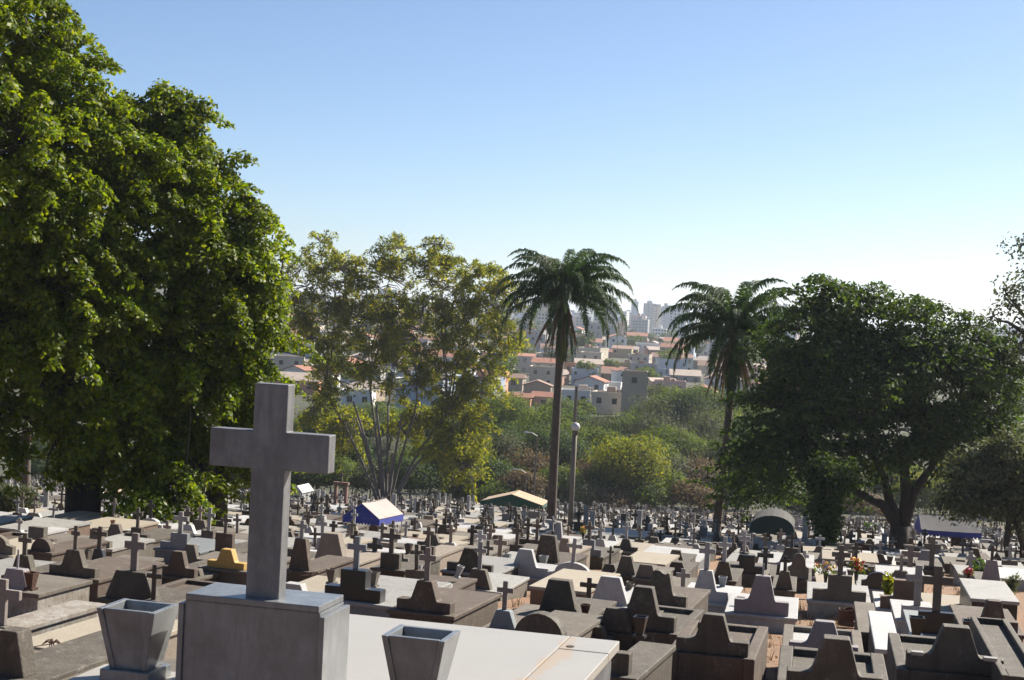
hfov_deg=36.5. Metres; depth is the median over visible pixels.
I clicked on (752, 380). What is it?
house
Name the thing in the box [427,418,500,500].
tree
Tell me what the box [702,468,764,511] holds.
tree
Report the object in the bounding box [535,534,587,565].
grave
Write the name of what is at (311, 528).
grave
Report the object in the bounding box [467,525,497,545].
grave
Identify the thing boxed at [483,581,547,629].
grave
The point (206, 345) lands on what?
fig tree
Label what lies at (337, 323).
house
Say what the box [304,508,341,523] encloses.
grave
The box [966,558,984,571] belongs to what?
potted plant
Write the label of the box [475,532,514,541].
grave
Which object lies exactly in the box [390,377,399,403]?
house
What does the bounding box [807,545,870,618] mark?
grave
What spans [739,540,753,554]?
grave
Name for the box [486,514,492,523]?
grave
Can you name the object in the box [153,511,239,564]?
grave
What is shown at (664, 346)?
house
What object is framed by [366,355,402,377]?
house
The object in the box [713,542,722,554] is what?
grave
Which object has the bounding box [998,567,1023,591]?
grave
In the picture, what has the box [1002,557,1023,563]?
grave
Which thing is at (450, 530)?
grave
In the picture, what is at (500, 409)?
tree
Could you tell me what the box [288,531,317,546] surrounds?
grave
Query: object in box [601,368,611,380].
house
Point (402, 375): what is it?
house
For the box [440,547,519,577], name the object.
grave
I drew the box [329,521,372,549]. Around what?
grave
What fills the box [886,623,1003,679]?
grave
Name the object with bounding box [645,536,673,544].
grave
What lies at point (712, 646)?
grave
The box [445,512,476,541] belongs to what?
grave
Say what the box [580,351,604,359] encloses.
house
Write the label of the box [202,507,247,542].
grave
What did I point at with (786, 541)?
grave
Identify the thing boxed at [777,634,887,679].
grave
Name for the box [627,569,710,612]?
grave
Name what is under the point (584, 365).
town tree
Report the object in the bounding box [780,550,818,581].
grave
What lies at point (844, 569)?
grave
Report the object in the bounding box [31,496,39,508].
grave
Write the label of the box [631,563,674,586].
grave
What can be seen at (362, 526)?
grave
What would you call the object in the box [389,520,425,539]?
grave
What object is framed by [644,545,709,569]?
grave
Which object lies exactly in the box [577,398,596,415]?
town tree
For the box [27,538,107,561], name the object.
grave
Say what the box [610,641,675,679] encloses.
grave
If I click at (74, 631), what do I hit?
grave
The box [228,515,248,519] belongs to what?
grave
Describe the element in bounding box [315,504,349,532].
grave
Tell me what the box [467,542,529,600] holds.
grave
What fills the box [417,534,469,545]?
grave
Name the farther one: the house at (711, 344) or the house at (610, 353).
the house at (711, 344)
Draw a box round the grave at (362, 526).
[337,511,369,529]
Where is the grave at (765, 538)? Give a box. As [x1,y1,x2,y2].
[761,533,768,552]
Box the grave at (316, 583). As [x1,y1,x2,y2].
[286,575,339,591]
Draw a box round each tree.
[0,0,188,512]
[12,437,84,458]
[18,450,62,478]
[19,416,40,495]
[73,78,326,526]
[107,438,141,476]
[279,229,534,502]
[290,471,311,487]
[293,404,352,488]
[293,454,361,493]
[324,351,348,388]
[335,431,377,493]
[338,402,386,441]
[339,458,395,498]
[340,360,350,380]
[348,398,409,449]
[351,345,370,353]
[361,321,382,334]
[375,451,446,497]
[390,402,458,446]
[390,434,447,496]
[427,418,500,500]
[442,483,479,502]
[453,402,494,436]
[459,453,530,492]
[470,389,564,437]
[474,480,517,502]
[482,354,519,373]
[485,427,528,463]
[487,420,537,474]
[492,467,547,497]
[494,248,638,519]
[497,441,549,476]
[506,402,590,499]
[511,318,526,325]
[515,343,537,353]
[517,421,551,472]
[528,430,595,503]
[533,463,589,504]
[536,394,590,415]
[541,344,573,361]
[547,405,600,431]
[559,479,604,505]
[566,451,599,489]
[569,329,596,354]
[571,424,631,456]
[576,360,600,374]
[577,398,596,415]
[578,431,677,504]
[579,408,626,436]
[582,462,625,491]
[583,486,636,508]
[599,410,675,442]
[602,358,620,367]
[612,391,688,440]
[619,476,672,508]
[622,385,693,426]
[623,325,636,335]
[627,335,643,345]
[632,424,712,505]
[636,432,689,507]
[637,366,663,381]
[639,469,693,506]
[646,332,655,339]
[647,382,665,396]
[647,385,661,395]
[651,334,666,342]
[656,277,809,531]
[656,349,690,366]
[656,448,699,510]
[659,330,676,337]
[661,386,687,394]
[664,385,717,432]
[666,476,716,511]
[674,395,724,451]
[677,453,718,511]
[681,405,758,445]
[682,381,721,420]
[685,273,1023,549]
[695,342,707,352]
[700,437,753,510]
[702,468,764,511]
[709,389,759,415]
[710,418,794,509]
[712,385,725,395]
[733,404,792,426]
[746,353,761,363]
[770,482,811,515]
[802,451,864,546]
[843,487,883,519]
[861,458,923,497]
[883,469,961,514]
[924,424,1023,557]
[968,232,1023,372]
[996,395,1023,413]
[1001,415,1022,429]
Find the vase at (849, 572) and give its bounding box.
[847,569,853,575]
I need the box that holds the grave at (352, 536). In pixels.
[350,530,360,542]
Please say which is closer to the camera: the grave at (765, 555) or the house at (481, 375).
the grave at (765, 555)
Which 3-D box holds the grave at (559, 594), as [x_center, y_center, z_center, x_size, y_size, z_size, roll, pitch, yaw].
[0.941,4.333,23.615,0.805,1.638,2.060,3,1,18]
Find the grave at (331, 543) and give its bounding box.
[311,531,382,570]
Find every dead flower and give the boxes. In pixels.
[33,639,59,646]
[302,571,320,575]
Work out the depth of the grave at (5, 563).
30.00 m
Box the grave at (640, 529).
[634,525,644,542]
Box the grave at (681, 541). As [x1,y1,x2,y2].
[676,525,712,544]
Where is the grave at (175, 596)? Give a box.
[143,565,199,602]
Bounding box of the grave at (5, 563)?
[0,557,54,577]
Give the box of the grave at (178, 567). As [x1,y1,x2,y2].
[162,550,219,583]
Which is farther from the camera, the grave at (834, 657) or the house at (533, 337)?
the house at (533, 337)
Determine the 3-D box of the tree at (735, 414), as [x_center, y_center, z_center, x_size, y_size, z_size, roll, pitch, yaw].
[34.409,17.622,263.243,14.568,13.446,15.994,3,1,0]
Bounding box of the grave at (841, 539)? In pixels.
[835,531,851,546]
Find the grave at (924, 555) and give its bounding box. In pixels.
[904,550,941,565]
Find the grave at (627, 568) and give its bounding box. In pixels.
[613,555,656,585]
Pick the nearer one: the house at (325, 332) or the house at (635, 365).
the house at (635, 365)
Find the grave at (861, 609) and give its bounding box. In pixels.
[854,601,874,652]
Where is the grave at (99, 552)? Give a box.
[91,526,163,561]
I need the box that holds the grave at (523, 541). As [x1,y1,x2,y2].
[519,518,539,544]
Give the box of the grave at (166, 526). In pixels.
[163,520,171,528]
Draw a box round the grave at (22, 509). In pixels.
[10,493,48,513]
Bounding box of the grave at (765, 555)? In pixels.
[757,547,776,582]
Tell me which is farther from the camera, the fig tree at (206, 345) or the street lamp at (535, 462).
the street lamp at (535, 462)
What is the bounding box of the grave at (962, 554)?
[944,538,974,557]
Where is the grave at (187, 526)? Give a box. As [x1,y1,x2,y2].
[183,508,218,537]
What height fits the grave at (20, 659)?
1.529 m
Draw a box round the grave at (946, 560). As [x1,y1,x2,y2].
[941,556,967,573]
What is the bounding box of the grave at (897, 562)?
[894,543,917,565]
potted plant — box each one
[880,571,894,594]
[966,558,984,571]
[999,572,1022,594]
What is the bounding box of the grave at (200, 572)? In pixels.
[191,567,218,581]
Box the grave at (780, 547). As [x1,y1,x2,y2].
[762,529,784,550]
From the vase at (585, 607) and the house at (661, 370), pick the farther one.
the house at (661, 370)
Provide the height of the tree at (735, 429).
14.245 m
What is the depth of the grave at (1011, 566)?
49.89 m
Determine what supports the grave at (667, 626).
on the ground at (774, 642)
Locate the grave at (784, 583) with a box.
[772,556,796,596]
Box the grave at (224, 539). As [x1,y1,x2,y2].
[209,514,247,553]
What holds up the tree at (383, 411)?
on the ground at (774, 642)
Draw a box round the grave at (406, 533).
[401,521,438,537]
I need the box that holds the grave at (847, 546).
[825,529,860,551]
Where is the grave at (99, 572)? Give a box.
[39,525,164,602]
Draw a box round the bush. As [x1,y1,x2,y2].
[0,481,42,511]
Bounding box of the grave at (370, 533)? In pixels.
[345,509,384,537]
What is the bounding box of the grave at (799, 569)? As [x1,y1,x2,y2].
[787,539,811,593]
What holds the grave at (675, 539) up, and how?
on the ground at (774, 642)
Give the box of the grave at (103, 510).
[101,500,127,517]
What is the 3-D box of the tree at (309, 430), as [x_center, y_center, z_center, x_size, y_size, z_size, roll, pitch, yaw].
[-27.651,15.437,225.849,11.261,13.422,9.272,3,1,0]
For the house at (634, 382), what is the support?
on the ground at (774, 642)
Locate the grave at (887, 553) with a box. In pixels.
[862,550,896,555]
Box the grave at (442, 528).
[437,510,476,533]
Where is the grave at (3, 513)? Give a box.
[0,511,12,515]
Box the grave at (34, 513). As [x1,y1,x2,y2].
[25,501,63,516]
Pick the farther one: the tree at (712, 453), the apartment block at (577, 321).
the apartment block at (577, 321)
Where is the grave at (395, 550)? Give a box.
[377,548,405,552]
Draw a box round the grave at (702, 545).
[681,528,715,561]
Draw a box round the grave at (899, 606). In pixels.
[889,565,931,633]
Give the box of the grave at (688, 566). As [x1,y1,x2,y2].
[669,560,699,577]
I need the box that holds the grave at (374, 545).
[367,537,382,551]
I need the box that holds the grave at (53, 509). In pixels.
[49,504,58,517]
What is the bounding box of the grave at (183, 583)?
[159,578,229,588]
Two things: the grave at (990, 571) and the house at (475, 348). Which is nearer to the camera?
the grave at (990, 571)
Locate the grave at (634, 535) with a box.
[594,527,653,540]
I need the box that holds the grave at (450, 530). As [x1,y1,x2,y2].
[445,524,477,547]
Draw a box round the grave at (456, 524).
[453,519,459,530]
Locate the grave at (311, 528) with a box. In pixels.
[295,511,346,537]
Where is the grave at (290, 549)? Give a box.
[287,547,315,558]
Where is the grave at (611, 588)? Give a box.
[592,575,633,607]
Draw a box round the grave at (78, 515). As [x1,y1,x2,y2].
[42,510,101,520]
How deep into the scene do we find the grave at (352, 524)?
51.64 m
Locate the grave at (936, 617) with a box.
[903,566,954,636]
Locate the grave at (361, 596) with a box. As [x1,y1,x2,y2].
[318,536,450,617]
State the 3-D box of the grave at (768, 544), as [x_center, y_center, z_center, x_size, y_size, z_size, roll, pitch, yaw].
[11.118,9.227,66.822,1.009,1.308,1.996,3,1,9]
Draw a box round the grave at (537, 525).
[529,519,559,547]
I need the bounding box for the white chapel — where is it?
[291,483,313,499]
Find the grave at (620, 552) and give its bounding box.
[585,531,622,561]
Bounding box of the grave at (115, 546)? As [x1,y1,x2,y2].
[88,527,154,556]
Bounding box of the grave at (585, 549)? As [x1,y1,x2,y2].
[559,537,591,568]
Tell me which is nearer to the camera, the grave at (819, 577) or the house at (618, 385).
the grave at (819, 577)
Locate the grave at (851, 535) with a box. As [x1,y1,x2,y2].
[847,531,855,544]
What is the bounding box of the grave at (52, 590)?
[3,549,92,618]
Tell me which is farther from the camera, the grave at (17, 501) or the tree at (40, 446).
the tree at (40, 446)
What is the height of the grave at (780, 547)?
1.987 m
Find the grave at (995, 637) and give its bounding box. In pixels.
[970,616,1023,679]
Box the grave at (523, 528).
[519,524,530,538]
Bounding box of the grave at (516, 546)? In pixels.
[505,523,537,554]
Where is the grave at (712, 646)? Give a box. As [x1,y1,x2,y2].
[671,612,767,679]
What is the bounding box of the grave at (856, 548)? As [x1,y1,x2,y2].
[832,542,875,574]
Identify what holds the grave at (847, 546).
on the ground at (774, 642)
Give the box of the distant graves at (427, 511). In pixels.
[0,474,1023,554]
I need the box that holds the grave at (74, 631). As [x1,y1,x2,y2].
[32,617,177,658]
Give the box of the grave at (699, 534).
[695,530,702,539]
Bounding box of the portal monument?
[333,472,349,503]
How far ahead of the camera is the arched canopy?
60.22 m
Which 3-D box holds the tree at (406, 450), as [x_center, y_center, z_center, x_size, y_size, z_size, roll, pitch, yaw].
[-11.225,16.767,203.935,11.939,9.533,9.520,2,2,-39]
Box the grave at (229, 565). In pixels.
[198,548,290,584]
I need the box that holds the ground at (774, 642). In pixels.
[0,288,1023,679]
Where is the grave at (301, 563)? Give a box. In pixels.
[286,520,352,581]
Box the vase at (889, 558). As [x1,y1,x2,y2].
[887,556,892,563]
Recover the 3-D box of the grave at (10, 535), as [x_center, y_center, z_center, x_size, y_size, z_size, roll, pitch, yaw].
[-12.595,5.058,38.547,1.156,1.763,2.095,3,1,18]
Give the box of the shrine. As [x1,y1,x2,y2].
[949,536,967,546]
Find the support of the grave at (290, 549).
on the ground at (774, 642)
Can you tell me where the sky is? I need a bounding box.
[0,0,1023,328]
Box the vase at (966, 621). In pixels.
[962,618,969,627]
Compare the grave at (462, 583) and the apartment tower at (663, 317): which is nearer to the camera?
the grave at (462, 583)
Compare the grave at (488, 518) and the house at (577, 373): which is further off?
the house at (577, 373)
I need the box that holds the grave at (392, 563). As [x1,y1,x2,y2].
[370,528,441,577]
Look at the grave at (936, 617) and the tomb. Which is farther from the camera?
the grave at (936, 617)
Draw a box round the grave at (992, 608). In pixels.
[949,599,1023,642]
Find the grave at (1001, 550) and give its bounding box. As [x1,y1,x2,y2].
[981,539,1013,559]
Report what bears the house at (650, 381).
on the ground at (774, 642)
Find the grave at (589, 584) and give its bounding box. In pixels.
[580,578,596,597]
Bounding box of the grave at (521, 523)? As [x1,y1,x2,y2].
[517,519,539,537]
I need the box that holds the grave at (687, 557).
[670,549,696,561]
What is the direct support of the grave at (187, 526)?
on the ground at (774, 642)
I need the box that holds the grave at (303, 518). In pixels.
[300,505,309,520]
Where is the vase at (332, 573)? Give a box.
[326,568,338,583]
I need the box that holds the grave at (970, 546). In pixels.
[966,541,980,563]
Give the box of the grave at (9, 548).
[0,535,54,559]
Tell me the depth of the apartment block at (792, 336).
1408.18 m
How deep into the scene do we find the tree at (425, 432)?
262.52 m
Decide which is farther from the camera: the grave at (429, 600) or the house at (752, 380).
the house at (752, 380)
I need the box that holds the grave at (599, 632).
[593,625,614,640]
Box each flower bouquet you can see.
[577,525,587,538]
[814,560,836,582]
[847,557,869,583]
[959,567,974,578]
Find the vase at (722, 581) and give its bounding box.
[718,576,727,586]
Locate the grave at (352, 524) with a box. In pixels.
[344,520,372,538]
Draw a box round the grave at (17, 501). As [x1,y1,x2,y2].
[13,497,41,519]
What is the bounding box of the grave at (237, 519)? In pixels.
[227,513,248,533]
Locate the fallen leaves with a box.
[498,560,1023,678]
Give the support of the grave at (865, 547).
on the ground at (774, 642)
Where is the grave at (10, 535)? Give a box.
[0,531,49,539]
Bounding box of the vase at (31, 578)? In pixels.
[24,571,39,590]
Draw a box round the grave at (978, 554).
[952,548,989,563]
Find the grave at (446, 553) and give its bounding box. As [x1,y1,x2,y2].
[420,526,463,569]
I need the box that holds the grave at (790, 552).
[768,533,813,574]
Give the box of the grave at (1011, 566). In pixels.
[1001,565,1023,568]
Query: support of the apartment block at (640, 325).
on the ground at (774, 642)
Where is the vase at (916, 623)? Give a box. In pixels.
[909,615,924,635]
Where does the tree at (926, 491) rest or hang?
on the ground at (774, 642)
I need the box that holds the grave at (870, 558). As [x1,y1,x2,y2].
[822,549,878,564]
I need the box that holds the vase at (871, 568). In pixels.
[867,565,874,570]
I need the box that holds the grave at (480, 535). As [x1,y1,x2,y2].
[474,530,509,556]
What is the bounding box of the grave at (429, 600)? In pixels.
[386,547,500,626]
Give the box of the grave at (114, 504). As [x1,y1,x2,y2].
[109,498,118,517]
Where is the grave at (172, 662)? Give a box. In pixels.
[61,658,175,679]
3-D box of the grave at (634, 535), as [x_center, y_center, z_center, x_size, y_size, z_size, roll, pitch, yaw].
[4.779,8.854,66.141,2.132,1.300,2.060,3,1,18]
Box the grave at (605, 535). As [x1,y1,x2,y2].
[587,521,623,539]
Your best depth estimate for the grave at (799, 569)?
39.10 m
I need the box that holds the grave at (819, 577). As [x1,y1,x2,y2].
[814,560,854,584]
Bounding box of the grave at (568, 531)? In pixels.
[565,526,582,542]
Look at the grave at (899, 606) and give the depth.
27.17 m
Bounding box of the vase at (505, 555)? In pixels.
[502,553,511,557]
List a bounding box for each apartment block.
[378,287,400,305]
[535,307,553,324]
[572,314,590,328]
[593,297,617,321]
[597,312,615,325]
[618,309,628,331]
[630,313,646,329]
[632,316,649,341]
[652,325,666,336]
[665,303,688,333]
[674,322,691,337]
[772,303,796,338]
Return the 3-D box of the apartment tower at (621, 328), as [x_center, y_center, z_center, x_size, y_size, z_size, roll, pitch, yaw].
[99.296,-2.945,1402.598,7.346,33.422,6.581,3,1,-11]
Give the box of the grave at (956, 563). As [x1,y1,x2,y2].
[950,560,976,575]
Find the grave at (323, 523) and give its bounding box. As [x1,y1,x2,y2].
[310,517,346,549]
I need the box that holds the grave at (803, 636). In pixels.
[782,619,863,651]
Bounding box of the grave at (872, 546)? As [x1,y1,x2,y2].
[869,541,876,552]
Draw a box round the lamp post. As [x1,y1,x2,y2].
[567,422,579,533]
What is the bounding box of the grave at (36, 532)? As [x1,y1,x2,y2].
[19,526,89,542]
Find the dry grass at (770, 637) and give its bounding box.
[508,574,1023,679]
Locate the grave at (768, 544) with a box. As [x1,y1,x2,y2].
[758,541,779,550]
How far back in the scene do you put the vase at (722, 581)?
30.21 m
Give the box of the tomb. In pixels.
[68,382,618,679]
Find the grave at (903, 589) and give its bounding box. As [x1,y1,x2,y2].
[872,578,914,611]
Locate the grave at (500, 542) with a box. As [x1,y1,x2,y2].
[493,535,516,557]
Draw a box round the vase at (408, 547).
[404,543,412,554]
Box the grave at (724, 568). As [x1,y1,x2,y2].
[713,536,743,586]
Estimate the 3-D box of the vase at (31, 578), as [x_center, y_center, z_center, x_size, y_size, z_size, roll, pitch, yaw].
[-6.359,3.189,20.518,0.145,0.234,0.145,3,1,19]
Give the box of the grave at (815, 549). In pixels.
[803,535,833,553]
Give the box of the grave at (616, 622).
[601,606,663,650]
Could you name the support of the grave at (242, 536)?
on the ground at (774, 642)
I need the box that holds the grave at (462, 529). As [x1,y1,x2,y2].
[446,524,477,531]
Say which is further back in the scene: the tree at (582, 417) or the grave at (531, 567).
the tree at (582, 417)
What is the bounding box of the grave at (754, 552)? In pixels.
[733,530,760,554]
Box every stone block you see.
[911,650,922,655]
[983,656,996,661]
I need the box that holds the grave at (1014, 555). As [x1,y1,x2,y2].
[997,546,1019,560]
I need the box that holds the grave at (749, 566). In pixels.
[729,554,770,586]
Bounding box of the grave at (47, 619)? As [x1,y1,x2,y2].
[0,578,105,636]
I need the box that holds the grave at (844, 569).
[819,557,853,575]
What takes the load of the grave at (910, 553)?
on the ground at (774, 642)
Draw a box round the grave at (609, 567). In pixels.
[601,546,618,572]
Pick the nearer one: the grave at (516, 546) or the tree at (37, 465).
the grave at (516, 546)
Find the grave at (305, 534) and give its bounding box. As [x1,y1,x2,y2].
[288,516,320,537]
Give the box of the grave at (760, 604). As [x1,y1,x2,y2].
[724,564,798,633]
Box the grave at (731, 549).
[720,532,750,559]
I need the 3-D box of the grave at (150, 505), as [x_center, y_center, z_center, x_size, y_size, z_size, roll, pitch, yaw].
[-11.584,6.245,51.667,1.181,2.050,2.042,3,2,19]
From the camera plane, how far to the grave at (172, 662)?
13.74 m
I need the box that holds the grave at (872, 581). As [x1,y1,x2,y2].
[855,571,894,602]
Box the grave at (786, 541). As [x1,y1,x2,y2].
[773,537,802,553]
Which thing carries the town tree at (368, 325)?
on the ground at (774, 642)
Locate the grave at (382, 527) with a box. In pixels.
[372,523,424,543]
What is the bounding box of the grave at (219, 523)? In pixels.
[215,520,248,529]
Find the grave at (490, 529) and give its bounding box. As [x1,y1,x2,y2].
[486,524,514,550]
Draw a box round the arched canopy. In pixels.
[749,508,794,549]
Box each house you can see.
[274,354,304,370]
[274,371,322,394]
[283,344,325,358]
[284,365,316,372]
[315,331,345,354]
[328,311,359,329]
[340,358,362,382]
[341,388,375,407]
[345,381,384,401]
[349,352,367,360]
[351,363,385,382]
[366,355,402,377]
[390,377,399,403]
[393,366,418,376]
[395,377,454,410]
[405,338,433,356]
[415,334,439,340]
[429,349,459,366]
[447,371,505,400]
[454,342,479,360]
[482,370,508,393]
[508,374,526,390]
[509,392,534,405]
[515,353,536,372]
[516,327,548,343]
[522,331,545,352]
[522,379,552,392]
[529,365,554,387]
[531,357,555,365]
[531,391,553,405]
[534,353,552,357]
[538,324,556,338]
[539,343,569,364]
[561,380,593,406]
[562,369,569,384]
[564,362,575,374]
[568,341,577,360]
[570,327,584,333]
[571,366,597,384]
[573,358,603,365]
[574,364,601,376]
[574,375,609,393]
[576,344,608,359]
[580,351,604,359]
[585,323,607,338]
[591,384,621,414]
[592,338,602,347]
[601,366,615,368]
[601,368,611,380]
[605,334,626,348]
[608,326,617,334]
[608,349,612,357]
[608,381,621,389]
[611,345,633,357]
[611,367,632,381]
[613,360,632,367]
[620,370,647,417]
[625,332,647,345]
[628,350,649,362]
[630,361,656,385]
[632,353,651,362]
[633,346,638,352]
[636,340,661,353]
[644,346,659,353]
[648,377,675,388]
[651,352,661,362]
[654,373,685,392]
[655,354,688,375]
[657,367,665,377]
[659,343,684,352]
[663,337,679,343]
[663,353,693,369]
[668,369,701,382]
[687,345,695,358]
[688,384,717,393]
[693,356,717,368]
[697,360,721,372]
[700,341,709,355]
[703,375,726,389]
[709,340,727,354]
[735,368,759,391]
[740,376,758,389]
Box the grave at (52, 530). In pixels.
[14,518,68,535]
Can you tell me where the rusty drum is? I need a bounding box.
[838,607,854,626]
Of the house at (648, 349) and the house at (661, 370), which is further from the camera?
the house at (648, 349)
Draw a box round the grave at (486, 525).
[477,521,511,539]
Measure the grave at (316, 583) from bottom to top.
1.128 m
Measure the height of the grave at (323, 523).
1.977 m
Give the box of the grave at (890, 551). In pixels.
[874,542,899,554]
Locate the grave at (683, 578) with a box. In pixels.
[672,568,696,586]
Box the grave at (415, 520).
[409,518,437,531]
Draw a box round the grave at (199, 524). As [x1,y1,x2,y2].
[193,506,246,531]
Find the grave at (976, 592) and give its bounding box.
[959,578,1019,620]
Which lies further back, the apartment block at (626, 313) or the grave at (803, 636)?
the apartment block at (626, 313)
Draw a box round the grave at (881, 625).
[868,611,896,665]
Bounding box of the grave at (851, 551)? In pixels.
[830,545,867,565]
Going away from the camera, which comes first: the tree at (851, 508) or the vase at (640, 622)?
the vase at (640, 622)
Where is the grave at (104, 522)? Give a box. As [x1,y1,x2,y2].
[86,517,158,533]
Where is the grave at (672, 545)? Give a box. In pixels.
[655,543,692,548]
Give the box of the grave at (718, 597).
[687,542,742,616]
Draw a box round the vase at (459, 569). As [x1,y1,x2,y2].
[454,564,464,578]
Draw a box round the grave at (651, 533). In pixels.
[644,529,656,542]
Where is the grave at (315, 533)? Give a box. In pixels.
[309,528,346,547]
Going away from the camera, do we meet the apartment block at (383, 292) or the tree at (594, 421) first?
the tree at (594, 421)
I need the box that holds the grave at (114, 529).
[104,523,144,536]
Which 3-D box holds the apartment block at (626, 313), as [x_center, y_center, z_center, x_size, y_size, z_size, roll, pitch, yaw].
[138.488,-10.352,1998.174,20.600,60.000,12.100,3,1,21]
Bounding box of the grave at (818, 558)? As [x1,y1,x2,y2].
[808,548,830,563]
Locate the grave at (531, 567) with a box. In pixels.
[513,548,557,589]
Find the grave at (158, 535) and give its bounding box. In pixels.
[122,507,192,556]
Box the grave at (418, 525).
[408,522,421,530]
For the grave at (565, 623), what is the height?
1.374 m
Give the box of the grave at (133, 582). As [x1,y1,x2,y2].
[96,533,178,603]
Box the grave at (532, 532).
[524,517,551,535]
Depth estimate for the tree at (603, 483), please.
195.80 m
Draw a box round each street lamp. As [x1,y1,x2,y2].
[512,468,526,491]
[524,431,537,495]
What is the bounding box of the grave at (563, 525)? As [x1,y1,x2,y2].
[562,522,586,538]
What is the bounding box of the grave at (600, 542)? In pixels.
[595,525,618,546]
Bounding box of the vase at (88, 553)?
[84,549,93,559]
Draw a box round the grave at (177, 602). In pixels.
[173,599,185,619]
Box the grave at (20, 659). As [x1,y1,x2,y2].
[0,626,107,679]
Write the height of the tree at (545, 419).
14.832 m
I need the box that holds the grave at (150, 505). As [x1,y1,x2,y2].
[143,499,192,529]
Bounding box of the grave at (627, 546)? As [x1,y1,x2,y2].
[612,522,654,555]
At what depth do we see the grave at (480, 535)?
46.40 m
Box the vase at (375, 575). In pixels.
[371,571,379,587]
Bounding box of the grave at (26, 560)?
[1,533,89,577]
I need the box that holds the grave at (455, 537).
[424,519,468,541]
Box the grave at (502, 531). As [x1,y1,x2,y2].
[477,526,511,533]
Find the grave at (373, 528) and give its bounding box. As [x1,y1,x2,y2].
[365,525,403,533]
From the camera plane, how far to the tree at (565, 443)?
213.33 m
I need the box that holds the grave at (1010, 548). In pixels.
[983,543,1022,566]
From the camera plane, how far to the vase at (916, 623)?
22.93 m
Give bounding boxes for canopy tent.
[343,499,403,533]
[480,490,546,512]
[915,514,980,548]
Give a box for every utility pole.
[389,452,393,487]
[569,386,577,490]
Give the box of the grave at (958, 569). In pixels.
[953,551,975,585]
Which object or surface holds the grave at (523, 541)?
on the ground at (774, 642)
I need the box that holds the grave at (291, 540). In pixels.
[288,537,312,547]
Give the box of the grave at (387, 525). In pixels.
[369,523,404,532]
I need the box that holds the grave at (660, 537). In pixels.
[654,530,672,541]
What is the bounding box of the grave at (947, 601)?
[921,593,959,611]
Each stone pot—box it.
[97,598,178,679]
[382,624,460,679]
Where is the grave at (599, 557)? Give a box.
[583,521,620,569]
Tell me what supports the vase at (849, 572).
on the grave at (844, 569)
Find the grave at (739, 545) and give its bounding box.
[727,524,754,549]
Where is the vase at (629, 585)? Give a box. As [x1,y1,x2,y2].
[625,581,634,589]
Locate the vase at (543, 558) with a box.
[539,555,548,563]
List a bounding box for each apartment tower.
[513,304,524,318]
[617,318,626,335]
[626,310,631,324]
[631,299,638,315]
[643,301,654,316]
[649,304,661,341]
[661,303,667,328]
[1000,324,1011,352]
[1011,326,1023,358]
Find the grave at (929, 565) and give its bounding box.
[914,537,944,576]
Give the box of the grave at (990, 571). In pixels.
[971,545,1001,580]
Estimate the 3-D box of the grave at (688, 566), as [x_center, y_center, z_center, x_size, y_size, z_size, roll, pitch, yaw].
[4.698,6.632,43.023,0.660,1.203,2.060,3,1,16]
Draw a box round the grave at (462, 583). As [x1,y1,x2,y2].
[405,544,476,590]
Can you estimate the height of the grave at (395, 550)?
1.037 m
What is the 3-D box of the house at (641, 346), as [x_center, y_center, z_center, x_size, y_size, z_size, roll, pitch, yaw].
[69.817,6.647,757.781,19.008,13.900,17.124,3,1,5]
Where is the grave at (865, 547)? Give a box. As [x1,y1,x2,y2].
[854,543,870,551]
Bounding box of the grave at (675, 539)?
[662,524,680,544]
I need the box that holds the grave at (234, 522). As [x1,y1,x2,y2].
[228,518,245,523]
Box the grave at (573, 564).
[546,538,619,576]
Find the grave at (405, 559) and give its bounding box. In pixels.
[402,553,408,561]
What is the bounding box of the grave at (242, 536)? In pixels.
[193,529,247,539]
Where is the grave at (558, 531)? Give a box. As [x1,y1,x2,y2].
[554,522,581,544]
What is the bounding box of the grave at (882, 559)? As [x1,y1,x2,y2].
[876,540,895,565]
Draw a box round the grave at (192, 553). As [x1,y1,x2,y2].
[184,544,240,563]
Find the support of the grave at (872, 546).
on the ground at (774, 642)
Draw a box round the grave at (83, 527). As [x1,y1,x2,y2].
[0,517,91,535]
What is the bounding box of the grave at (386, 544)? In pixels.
[371,542,420,550]
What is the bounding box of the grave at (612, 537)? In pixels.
[605,521,634,541]
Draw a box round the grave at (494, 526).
[492,523,515,534]
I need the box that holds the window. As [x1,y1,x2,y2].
[632,377,636,382]
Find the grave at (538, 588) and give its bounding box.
[529,568,617,604]
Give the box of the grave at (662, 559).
[630,551,679,566]
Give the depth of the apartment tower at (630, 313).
2299.95 m
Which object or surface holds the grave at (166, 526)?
on the ground at (774, 642)
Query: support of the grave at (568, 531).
on the ground at (774, 642)
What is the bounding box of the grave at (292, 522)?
[289,507,314,525]
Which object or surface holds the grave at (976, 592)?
on the ground at (774, 642)
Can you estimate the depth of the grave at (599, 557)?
46.44 m
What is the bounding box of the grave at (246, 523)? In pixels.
[239,506,249,525]
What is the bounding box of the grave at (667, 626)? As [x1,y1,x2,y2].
[627,585,703,645]
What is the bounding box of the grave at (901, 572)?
[875,554,923,592]
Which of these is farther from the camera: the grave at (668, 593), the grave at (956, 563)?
the grave at (956, 563)
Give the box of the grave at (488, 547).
[483,540,493,555]
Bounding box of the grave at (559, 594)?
[539,577,616,614]
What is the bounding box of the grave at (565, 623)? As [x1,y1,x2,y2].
[514,610,603,637]
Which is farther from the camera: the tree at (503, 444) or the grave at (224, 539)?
the tree at (503, 444)
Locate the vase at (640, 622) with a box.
[633,615,647,638]
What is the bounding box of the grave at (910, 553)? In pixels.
[891,545,919,567]
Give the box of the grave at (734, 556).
[726,531,769,563]
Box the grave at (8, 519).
[0,514,33,525]
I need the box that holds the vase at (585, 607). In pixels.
[580,603,590,613]

